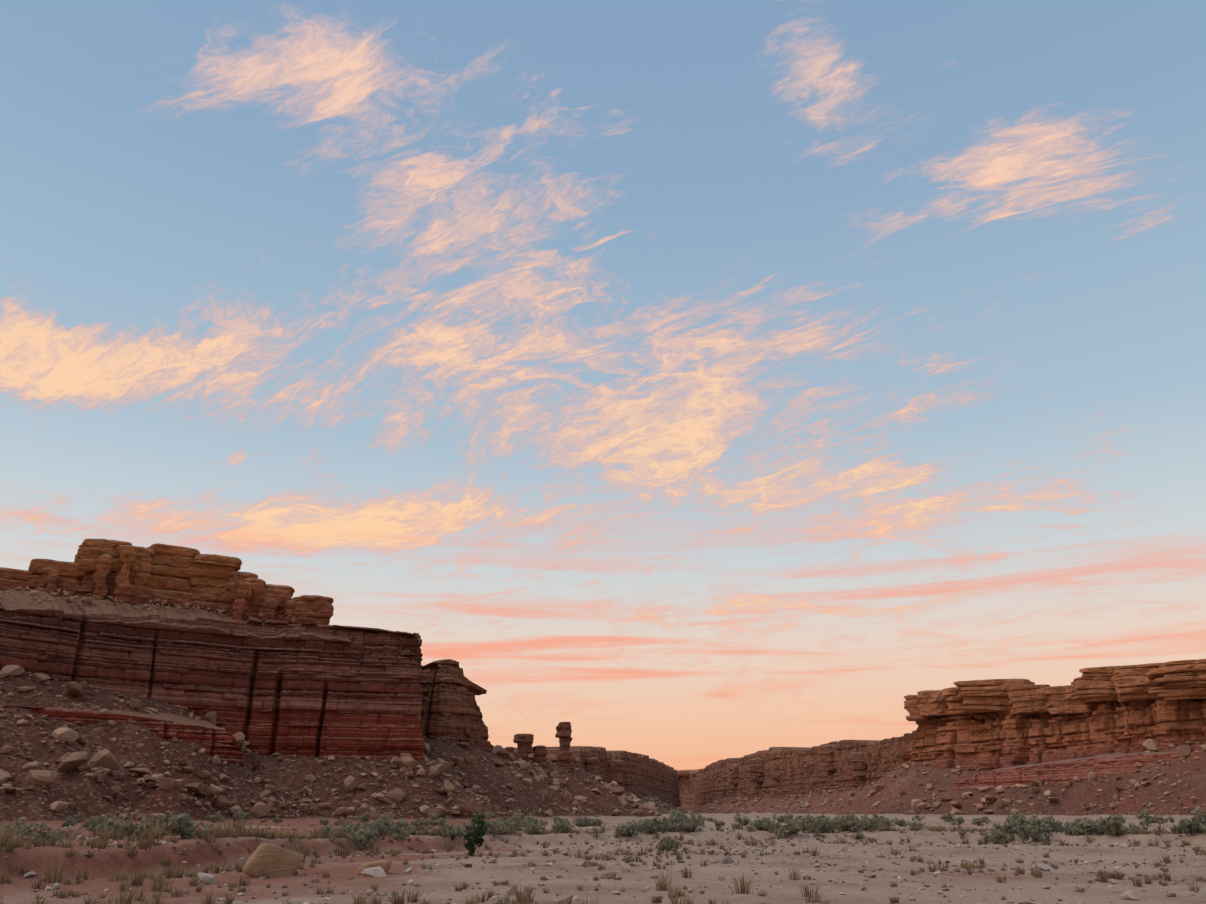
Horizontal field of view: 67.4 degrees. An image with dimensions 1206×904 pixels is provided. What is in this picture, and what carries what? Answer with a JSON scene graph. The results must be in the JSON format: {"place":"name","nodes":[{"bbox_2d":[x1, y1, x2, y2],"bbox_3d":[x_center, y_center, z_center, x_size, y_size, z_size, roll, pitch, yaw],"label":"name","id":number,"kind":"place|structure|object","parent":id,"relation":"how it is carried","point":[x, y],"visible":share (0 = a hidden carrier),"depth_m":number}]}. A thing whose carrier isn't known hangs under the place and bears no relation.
{"place":"outdoors","nodes":[
{"label":"outdoors","id":0,"kind":"place"},
{"bbox_2d":[0,675,1205,903],"bbox_3d":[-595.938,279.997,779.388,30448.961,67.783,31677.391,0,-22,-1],"label":"ground","id":1,"kind":"structure","parent":0,"point":[88,795],"depth_m":75.50},
{"bbox_2d":[0,590,424,766],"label":"cliff","id":2,"kind":"structure","parent":1,"relation":"on","point":[288,689],"depth_m":202.94},
{"bbox_2d":[0,539,333,624],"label":"rock ledges","id":3,"kind":"object","parent":2,"relation":"on","point":[126,572],"visible":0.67,"depth_m":213.83},
{"bbox_2d":[242,842,391,877],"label":"boulders","id":4,"kind":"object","parent":1,"relation":"on","point":[280,861],"depth_m":37.55},
{"bbox_2d":[463,812,487,855],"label":"juniper bushes","id":5,"kind":"object","parent":1,"relation":"on","point":[472,842],"visible":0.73,"depth_m":55.81},
{"bbox_2d":[420,659,587,772],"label":"butte","id":6,"kind":"object","parent":1,"relation":"on","point":[450,711],"visible":0.27,"depth_m":256.33},
{"bbox_2d":[0,586,1205,822],"bbox_3d":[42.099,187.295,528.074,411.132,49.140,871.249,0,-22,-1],"label":"talus boulders","id":7,"kind":"object","parent":1,"relation":"on","point":[102,762],"visible":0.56,"depth_m":191.43},
{"bbox_2d":[0,816,1205,903],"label":"grass tufts","id":8,"kind":"object","parent":1,"relation":"on","point":[8,841],"visible":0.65,"depth_m":42.56},
{"bbox_2d":[0,806,1205,852],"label":"sagebrush shrubs","id":9,"kind":"object","parent":1,"relation":"on","point":[181,824],"visible":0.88,"depth_m":83.76},
{"bbox_2d":[4,825,1205,903],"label":"ground rocks","id":10,"kind":"object","parent":1,"relation":"on","point":[206,879],"visible":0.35,"depth_m":42.10},
{"bbox_2d":[505,722,866,783],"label":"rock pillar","id":11,"kind":"structure","parent":1,"relation":"on","point":[754,769],"depth_m":590.47},
{"bbox_2d":[953,750,1204,790],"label":"red band","id":12,"kind":"object","parent":1,"relation":"on","point":[1069,770],"visible":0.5,"depth_m":378.53},
{"bbox_2d":[0,0,1205,770],"label":"sky","id":13,"kind":"structure","parent":0,"point":[701,383]},
{"bbox_2d":[504,731,914,810],"bbox_3d":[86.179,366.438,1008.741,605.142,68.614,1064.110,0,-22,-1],"label":"distant cliffs","id":14,"kind":"structure","parent":0,"point":[643,775],"depth_m":731.76},
{"bbox_2d":[898,698,1205,771],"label":"canyon wall","id":15,"kind":"structure","parent":0,"point":[988,741],"depth_m":417.16},
{"bbox_2d":[904,659,1205,720],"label":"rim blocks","id":16,"kind":"structure","parent":15,"relation":"on","point":[1170,682],"depth_m":407.66}
]}

